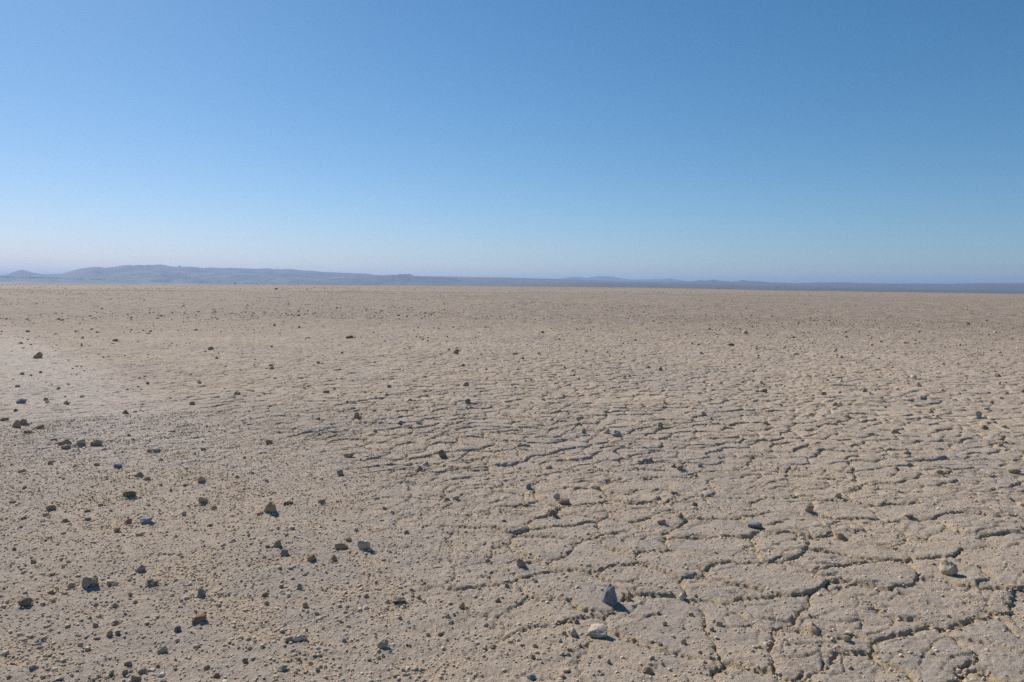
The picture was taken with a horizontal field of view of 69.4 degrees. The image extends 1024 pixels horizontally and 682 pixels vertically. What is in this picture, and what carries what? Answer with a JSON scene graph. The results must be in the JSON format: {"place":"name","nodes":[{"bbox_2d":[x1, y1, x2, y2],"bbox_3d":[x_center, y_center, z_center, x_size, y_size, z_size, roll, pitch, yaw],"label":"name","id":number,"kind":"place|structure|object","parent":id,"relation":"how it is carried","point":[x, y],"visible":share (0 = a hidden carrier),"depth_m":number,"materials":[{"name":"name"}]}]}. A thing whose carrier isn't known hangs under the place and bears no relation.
{"place":"outdoors","nodes":[
{"label":"outdoors","id":0,"kind":"place"},
{"bbox_2d":[0,264,376,284],"bbox_3d":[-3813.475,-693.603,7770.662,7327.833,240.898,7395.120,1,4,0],"label":"ridge hills","id":1,"kind":"structure","parent":0,"point":[135,274],"depth_m":7107.10,"materials":[{"name":"stone"}]},
{"bbox_2d":[2,276,206,281],"bbox_3d":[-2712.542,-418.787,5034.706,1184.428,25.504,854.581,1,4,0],"label":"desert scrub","id":2,"kind":"object","parent":1,"relation":"on","point":[76,279],"visible":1,"depth_m":4919.31,"materials":[{"name":"plant"}]},
{"bbox_2d":[285,274,461,285],"bbox_3d":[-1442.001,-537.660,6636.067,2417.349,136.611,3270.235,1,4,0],"label":"butte hills","id":3,"kind":"structure","parent":0,"point":[382,280],"depth_m":6306.81,"materials":[{"name":"stone"}]},
{"bbox_2d":[0,284,1023,681],"bbox_3d":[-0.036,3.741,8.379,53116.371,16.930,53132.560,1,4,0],"label":"ground","id":4,"kind":"structure","parent":0,"point":[376,364],"depth_m":5.88,"materials":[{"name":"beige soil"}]},
{"bbox_2d":[12,420,20,426],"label":"stone","id":5,"kind":"object","parent":4,"relation":"on","point":[16,423],"visible":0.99,"depth_m":7.72,"materials":[{"name":"grey stone"}]},
{"bbox_2d":[16,398,26,402],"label":"rock","id":6,"kind":"object","parent":4,"relation":"on","point":[22,400],"visible":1,"depth_m":9.22,"materials":[{"name":"grey stone"}]},
{"bbox_2d":[17,597,32,605],"bbox_3d":[-2.276,1.220,3.456,0.050,0.047,0.057,1,4,0],"label":"stone","id":7,"kind":"object","parent":4,"relation":"on","point":[24,601],"visible":1,"depth_m":3.44,"materials":[{"name":"grey stone"}]},
{"bbox_2d":[31,639,42,645],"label":"stone","id":8,"kind":"object","parent":4,"relation":"on","point":[36,642],"visible":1,"depth_m":3.09,"materials":[{"name":"beige stone"}]},
{"bbox_2d":[33,352,42,358],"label":"rock","id":9,"kind":"object","parent":4,"relation":"on","point":[38,355],"visible":0.88,"depth_m":14.76,"materials":[{"name":"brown stone"}]},
{"bbox_2d":[36,424,43,428],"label":"stone","id":10,"kind":"object","parent":4,"relation":"on","point":[40,426],"visible":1,"depth_m":7.64,"materials":[{"name":"grey stone"}]},
{"bbox_2d":[45,504,56,509],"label":"stone","id":11,"kind":"object","parent":4,"relation":"on","point":[49,506],"visible":1,"depth_m":4.90,"materials":[{"name":"grey stone"}]},
{"bbox_2d":[57,439,71,444],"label":"rock","id":12,"kind":"object","parent":4,"relation":"on","point":[65,441],"visible":0.81,"depth_m":6.80,"materials":[{"name":"brown stone"}]},
{"bbox_2d":[60,444,70,448],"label":"stone","id":13,"kind":"object","parent":4,"relation":"on","point":[65,446],"visible":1,"depth_m":6.66,"materials":[{"name":"grey stone"}]},
{"bbox_2d":[67,582,75,587],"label":"stone","id":14,"kind":"object","parent":4,"relation":"on","point":[71,584],"visible":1,"depth_m":3.67,"materials":[{"name":"grey stone"}]},
{"bbox_2d":[76,438,85,443],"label":"stone","id":15,"kind":"object","parent":4,"relation":"on","point":[81,441],"visible":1,"depth_m":6.83,"materials":[{"name":"grey stone"}]},
{"bbox_2d":[81,575,98,587],"bbox_3d":[-2.104,1.200,3.688,0.079,0.063,0.058,-1,4,-24],"label":"stone","id":16,"kind":"object","parent":4,"relation":"on","point":[86,582],"visible":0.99,"depth_m":3.67,"materials":[{"name":"grey stone"}]},
{"bbox_2d":[90,439,102,445],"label":"rock","id":17,"kind":"object","parent":4,"relation":"on","point":[97,442],"visible":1,"depth_m":6.83,"materials":[{"name":"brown stone"}]},
{"bbox_2d":[106,630,112,635],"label":"pebble","id":18,"kind":"object","parent":4,"relation":"on","point":[109,633],"visible":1,"depth_m":3.18,"materials":[{"name":"beige stone"}]},
{"bbox_2d":[106,579,117,584],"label":"stone","id":19,"kind":"object","parent":4,"relation":"on","point":[110,581],"visible":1,"depth_m":3.70,"materials":[{"name":"beige stone"}]},
{"bbox_2d":[109,602,118,607],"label":"stone","id":20,"kind":"object","parent":4,"relation":"on","point":[114,604],"visible":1,"depth_m":3.46,"materials":[{"name":"beige stone"}]},
{"bbox_2d":[111,620,121,625],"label":"stone","id":21,"kind":"object","parent":4,"relation":"on","point":[115,622],"visible":1,"depth_m":3.28,"materials":[{"name":"beige stone"}]},
{"bbox_2d":[113,527,120,531],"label":"stone","id":22,"kind":"object","parent":4,"relation":"on","point":[116,529],"visible":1,"depth_m":4.51,"materials":[{"name":"beige stone"}]},
{"bbox_2d":[113,463,121,467],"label":"stone","id":23,"kind":"object","parent":4,"relation":"on","point":[117,465],"visible":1,"depth_m":6.01,"materials":[{"name":"grey stone"}]},
{"bbox_2d":[124,660,131,665],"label":"pebble","id":24,"kind":"object","parent":4,"relation":"on","point":[128,663],"visible":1,"depth_m":2.92,"materials":[{"name":"beige stone"}]},
{"bbox_2d":[124,518,131,523],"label":"stone","id":25,"kind":"object","parent":4,"relation":"on","point":[129,520],"visible":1,"depth_m":4.67,"materials":[{"name":"stone"}]},
{"bbox_2d":[122,490,135,496],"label":"stone","id":26,"kind":"object","parent":4,"relation":"on","point":[127,493],"visible":1,"depth_m":5.24,"materials":[{"name":"stone"}]},
{"bbox_2d":[131,674,140,681],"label":"stone","id":27,"kind":"object","parent":4,"relation":"on","point":[136,678],"visible":1,"depth_m":2.81,"materials":[{"name":"beige stone"}]},
{"bbox_2d":[134,471,143,476],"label":"stone","id":28,"kind":"object","parent":4,"relation":"on","point":[139,473],"visible":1,"depth_m":5.78,"materials":[{"name":"grey stone"}]},
{"bbox_2d":[135,532,143,536],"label":"stone","id":29,"kind":"object","parent":4,"relation":"on","point":[139,534],"visible":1,"depth_m":4.42,"materials":[{"name":"beige stone"}]},
{"bbox_2d":[135,565,145,571],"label":"stone","id":30,"kind":"object","parent":4,"relation":"on","point":[140,568],"visible":1,"depth_m":3.87,"materials":[{"name":"grey stone"}]},
{"bbox_2d":[138,667,146,673],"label":"stone","id":31,"kind":"object","parent":4,"relation":"on","point":[143,670],"visible":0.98,"depth_m":2.86,"materials":[{"name":"grey stone"}]},
{"bbox_2d":[140,517,152,523],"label":"stone","id":32,"kind":"object","parent":4,"relation":"on","point":[145,520],"visible":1,"depth_m":4.66,"materials":[{"name":"grey stone"}]},
{"bbox_2d":[145,578,158,585],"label":"stone","id":33,"kind":"object","parent":4,"relation":"on","point":[150,581],"visible":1,"depth_m":3.70,"materials":[{"name":"grey stone"}]},
{"bbox_2d":[157,645,167,653],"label":"stone","id":34,"kind":"object","parent":4,"relation":"on","point":[162,649],"visible":1,"depth_m":3.05,"materials":[{"name":"grey stone"}]},
{"bbox_2d":[174,626,180,631],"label":"pebble","id":35,"kind":"object","parent":4,"relation":"on","point":[177,628],"visible":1,"depth_m":3.24,"materials":[{"name":"grey stone"}]},
{"bbox_2d":[192,613,206,622],"bbox_3d":[-1.412,1.249,3.333,0.066,0.035,0.052,-2,5,-35],"label":"stone","id":36,"kind":"object","parent":4,"relation":"on","point":[198,617],"visible":1,"depth_m":3.32,"materials":[{"name":"brown stone"}]},
{"bbox_2d":[197,476,204,481],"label":"stone","id":37,"kind":"object","parent":4,"relation":"on","point":[201,478],"visible":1,"depth_m":5.65,"materials":[{"name":"grey stone"}]},
{"bbox_2d":[197,588,205,597],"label":"stone","id":38,"kind":"object","parent":4,"relation":"on","point":[201,593],"visible":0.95,"depth_m":3.59,"materials":[{"name":"grey stone"}]},
{"bbox_2d":[198,496,207,502],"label":"stone","id":39,"kind":"object","parent":4,"relation":"on","point":[202,499],"visible":1,"depth_m":5.10,"materials":[{"name":"grey stone"}]},
{"bbox_2d":[264,500,276,512],"bbox_3d":[-1.596,1.095,4.878,0.082,0.087,0.060,1,4,0],"label":"stone","id":40,"kind":"object","parent":4,"relation":"on","point":[270,506],"visible":1,"depth_m":4.86,"materials":[{"name":"grey stone"}]},
{"bbox_2d":[274,539,282,547],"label":"stone","id":41,"kind":"object","parent":4,"relation":"on","point":[277,543],"visible":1,"depth_m":4.22,"materials":[{"name":"stone"}]},
{"bbox_2d":[276,664,287,671],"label":"stone","id":42,"kind":"object","parent":4,"relation":"on","point":[281,667],"visible":1,"depth_m":2.88,"materials":[{"name":"beige stone"}]},
{"bbox_2d":[280,549,288,555],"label":"stone","id":43,"kind":"object","parent":4,"relation":"on","point":[283,552],"visible":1,"depth_m":4.11,"materials":[{"name":"grey stone"}]},
{"bbox_2d":[283,636,292,642],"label":"stone","id":44,"kind":"object","parent":4,"relation":"on","point":[287,639],"visible":1,"depth_m":3.12,"materials":[{"name":"beige stone"}]},
{"bbox_2d":[293,634,307,641],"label":"stone","id":45,"kind":"object","parent":4,"relation":"on","point":[300,637],"visible":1,"depth_m":3.13,"materials":[{"name":"beige stone"}]},
{"bbox_2d":[302,602,308,607],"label":"stone","id":46,"kind":"object","parent":4,"relation":"on","point":[304,604],"visible":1,"depth_m":3.48,"materials":[{"name":"grey stone"}]},
{"bbox_2d":[307,554,315,561],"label":"stone","id":47,"kind":"object","parent":4,"relation":"on","point":[311,557],"visible":1,"depth_m":4.02,"materials":[{"name":"grey stone"}]},
{"bbox_2d":[337,469,343,475],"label":"stone","id":48,"kind":"object","parent":4,"relation":"on","point":[340,472],"visible":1,"depth_m":5.79,"materials":[{"name":"grey stone"}]},
{"bbox_2d":[335,543,347,549],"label":"stone","id":49,"kind":"object","parent":4,"relation":"on","point":[338,546],"visible":1,"depth_m":4.20,"materials":[{"name":"grey stone"}]},
{"bbox_2d":[343,452,353,457],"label":"rock","id":50,"kind":"object","parent":4,"relation":"on","point":[349,455],"visible":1,"depth_m":6.46,"materials":[{"name":"stone"}]},
{"bbox_2d":[354,412,359,418],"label":"stone","id":51,"kind":"object","parent":4,"relation":"on","point":[356,415],"visible":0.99,"depth_m":8.31,"materials":[{"name":"grey stone"}]},
{"bbox_2d":[357,540,369,549],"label":"stone","id":52,"kind":"object","parent":4,"relation":"on","point":[362,544],"visible":1,"depth_m":4.19,"materials":[{"name":"grey stone"}]},
{"bbox_2d":[377,639,388,647],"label":"stone","id":53,"kind":"object","parent":4,"relation":"on","point":[382,643],"visible":1,"depth_m":3.06,"materials":[{"name":"grey stone"}]},
{"bbox_2d":[392,596,404,602],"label":"stone","id":54,"kind":"object","parent":4,"relation":"on","point":[396,599],"visible":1,"depth_m":3.52,"materials":[{"name":"beige stone"}]},
{"bbox_2d":[438,450,446,456],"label":"stone","id":55,"kind":"object","parent":4,"relation":"on","point":[442,453],"visible":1,"depth_m":6.46,"materials":[{"name":"grey stone"}]},
{"bbox_2d":[14,319,1008,670],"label":"minor stones","id":56,"kind":"object","parent":4,"relation":"on","point":[498,431],"visible":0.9,"depth_m":11.14,"materials":[{"name":"grey stone"}]},
{"bbox_2d":[0,284,1022,296],"bbox_3d":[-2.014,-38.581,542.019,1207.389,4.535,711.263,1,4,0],"label":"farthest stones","id":57,"kind":"object","parent":4,"relation":"on","point":[522,290],"visible":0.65,"depth_m":434.05,"materials":[{"name":"grey stone"}]},
{"bbox_2d":[0,312,1023,466],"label":"scattered stones","id":58,"kind":"object","parent":4,"relation":"on","point":[578,418],"visible":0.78,"depth_m":20.52,"materials":[{"name":"grey stone"}]},
{"bbox_2d":[0,289,1023,328],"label":"stones","id":59,"kind":"object","parent":4,"relation":"on","point":[380,310],"visible":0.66,"depth_m":76.72,"materials":[{"name":"grey stone"}]},
{"bbox_2d":[516,558,526,567],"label":"stone","id":60,"kind":"object","parent":4,"relation":"on","point":[521,563],"visible":1,"depth_m":3.93,"materials":[{"name":"grey stone"}]},
{"bbox_2d":[525,483,531,488],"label":"stone","id":61,"kind":"object","parent":4,"relation":"on","point":[528,486],"visible":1,"depth_m":5.41,"materials":[{"name":"grey stone"}]},
{"bbox_2d":[527,674,535,679],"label":"stone","id":62,"kind":"object","parent":4,"relation":"on","point":[531,676],"visible":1,"depth_m":2.83,"materials":[{"name":"grey stone"}]},
{"bbox_2d":[546,509,556,516],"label":"stone","id":63,"kind":"object","parent":4,"relation":"on","point":[550,512],"visible":0.98,"depth_m":4.82,"materials":[{"name":"stone"}]},
{"bbox_2d":[553,492,559,498],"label":"stone","id":64,"kind":"object","parent":4,"relation":"on","point":[556,495],"visible":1,"depth_m":5.19,"materials":[{"name":"grey stone"}]},
{"bbox_2d":[558,498,569,503],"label":"stone","id":65,"kind":"object","parent":4,"relation":"on","point":[564,501],"visible":1,"depth_m":5.08,"materials":[{"name":"stone"}]},
{"bbox_2d":[568,627,576,635],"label":"stone","id":66,"kind":"object","parent":4,"relation":"on","point":[572,631],"visible":1,"depth_m":3.18,"materials":[{"name":"beige stone"}]},
{"bbox_2d":[591,485,599,489],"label":"stone","id":67,"kind":"object","parent":4,"relation":"on","point":[596,487],"visible":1,"depth_m":5.37,"materials":[{"name":"stone"}]},
{"bbox_2d":[588,623,607,637],"bbox_3d":[0.371,1.249,3.183,0.088,0.058,0.062,2,4,23],"label":"rock","id":68,"kind":"object","parent":4,"relation":"on","point":[596,630],"visible":1,"depth_m":3.17,"materials":[{"name":"white stone"}]},
{"bbox_2d":[602,428,609,433],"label":"rock","id":69,"kind":"object","parent":4,"relation":"on","point":[606,431],"visible":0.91,"depth_m":7.61,"materials":[{"name":"stone"}]},
{"bbox_2d":[601,583,617,606],"bbox_3d":[0.462,1.205,3.512,0.089,0.113,0.064,3,5,29],"label":"rock","id":70,"kind":"object","parent":4,"relation":"on","point":[609,596],"visible":0.94,"depth_m":3.49,"materials":[{"name":"grey stone"}]},
{"bbox_2d":[611,430,621,436],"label":"rock","id":71,"kind":"object","parent":4,"relation":"on","point":[616,433],"visible":0.97,"depth_m":7.48,"materials":[{"name":"grey stone"}]},
{"bbox_2d":[625,595,631,600],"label":"stone","id":72,"kind":"object","parent":4,"relation":"on","point":[627,597],"visible":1,"depth_m":3.55,"materials":[{"name":"beige stone"}]},
{"bbox_2d":[642,665,653,674],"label":"stone","id":73,"kind":"object","parent":4,"relation":"on","point":[648,670],"visible":1,"depth_m":2.88,"materials":[{"name":"beige stone"}]},
{"bbox_2d":[657,518,665,524],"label":"stone","id":74,"kind":"object","parent":4,"relation":"on","point":[661,521],"visible":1,"depth_m":4.68,"materials":[{"name":"beige stone"}]},
{"bbox_2d":[675,512,683,517],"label":"stone","id":75,"kind":"object","parent":4,"relation":"on","point":[680,515],"visible":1,"depth_m":4.79,"materials":[{"name":"beige stone"}]},
{"bbox_2d":[678,592,685,600],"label":"stone","id":76,"kind":"object","parent":4,"relation":"on","point":[682,596],"visible":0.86,"depth_m":3.59,"materials":[{"name":"white stone"}]},
{"bbox_2d":[715,621,722,626],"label":"stone","id":77,"kind":"object","parent":4,"relation":"on","point":[718,623],"visible":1,"depth_m":3.28,"materials":[{"name":"beige stone"}]},
{"bbox_2d":[747,521,761,528],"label":"rock","id":78,"kind":"object","parent":4,"relation":"on","point":[756,524],"visible":1,"depth_m":4.60,"materials":[{"name":"grey stone"}]},
{"bbox_2d":[804,504,812,511],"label":"stone","id":79,"kind":"object","parent":4,"relation":"on","point":[808,507],"visible":1,"depth_m":4.97,"materials":[{"name":"stone"}]},
{"bbox_2d":[806,622,820,633],"bbox_3d":[1.316,1.252,3.234,0.062,0.050,0.045,4,5,42],"label":"stone","id":80,"kind":"object","parent":4,"relation":"on","point":[811,627],"visible":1,"depth_m":3.22,"materials":[{"name":"beige stone"}]},
{"bbox_2d":[834,492,841,497],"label":"stone","id":81,"kind":"object","parent":4,"relation":"on","point":[838,494],"visible":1,"depth_m":5.35,"materials":[{"name":"stone"}]},
{"bbox_2d":[835,532,844,538],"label":"stone","id":82,"kind":"object","parent":4,"relation":"on","point":[838,535],"visible":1,"depth_m":4.44,"materials":[{"name":"beige stone"}]},
{"bbox_2d":[843,635,851,640],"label":"stone","id":83,"kind":"object","parent":4,"relation":"on","point":[846,638],"visible":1,"depth_m":3.12,"materials":[{"name":"beige stone"}]},
{"bbox_2d":[891,429,898,433],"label":"stone","id":84,"kind":"object","parent":4,"relation":"on","point":[893,431],"visible":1,"depth_m":7.75,"materials":[{"name":"grey stone"}]},
{"bbox_2d":[904,512,913,516],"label":"stone","id":85,"kind":"object","parent":4,"relation":"on","point":[908,514],"visible":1,"depth_m":4.87,"materials":[{"name":"beige stone"}]},
{"bbox_2d":[939,558,957,575],"bbox_3d":[2.309,1.200,3.909,0.082,0.099,0.081,1,4,0],"label":"rock","id":86,"kind":"object","parent":4,"relation":"on","point":[948,567],"visible":0.98,"depth_m":3.89,"materials":[{"name":"grey stone"}]},
{"bbox_2d":[975,411,981,416],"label":"stone","id":87,"kind":"object","parent":4,"relation":"on","point":[978,413],"visible":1,"depth_m":8.71,"materials":[{"name":"grey stone"}]},
{"bbox_2d":[980,425,988,429],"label":"stone","id":88,"kind":"object","parent":4,"relation":"on","point":[984,427],"visible":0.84,"depth_m":8.06,"materials":[{"name":"grey stone"}]},
{"bbox_2d":[1007,468,1021,473],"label":"rock","id":89,"kind":"object","parent":4,"relation":"on","point":[1014,470],"visible":1,"depth_m":6.12,"materials":[{"name":"beige stone"}]},
{"bbox_2d":[1010,584,1022,590],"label":"stone","id":90,"kind":"object","parent":4,"relation":"on","point":[1015,587],"visible":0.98,"depth_m":3.71,"materials":[{"name":"beige stone"}]},
{"bbox_2d":[0,0,1023,283],"label":"sky","id":91,"kind":"structure","parent":0,"point":[775,141],"materials":[{"name":"blue"}]},
{"bbox_2d":[561,276,686,281],"bbox_3d":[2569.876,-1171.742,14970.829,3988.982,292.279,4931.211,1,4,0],"label":"hills","id":92,"kind":"structure","parent":0,"point":[606,278],"depth_m":15069.99,"materials":[{"name":"grey stone"}]},
{"bbox_2d":[389,276,1023,290],"bbox_3d":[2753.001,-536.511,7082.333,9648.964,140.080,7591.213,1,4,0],"label":"distant hills","id":93,"kind":"structure","parent":0,"point":[483,281],"depth_m":6768.43,"materials":[{"name":"stone"}]},
{"bbox_2d":[506,282,1023,293],"bbox_3d":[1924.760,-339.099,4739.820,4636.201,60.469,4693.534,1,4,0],"label":"apron terrain","id":94,"kind":"structure","parent":0,"point":[702,286],"depth_m":4312.77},
{"bbox_2d":[697,279,848,282],"bbox_3d":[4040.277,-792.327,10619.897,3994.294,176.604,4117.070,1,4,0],"label":"bump hills","id":95,"kind":"structure","parent":0,"point":[711,280],"depth_m":10843.81,"materials":[{"name":"grey stone"}]}
]}

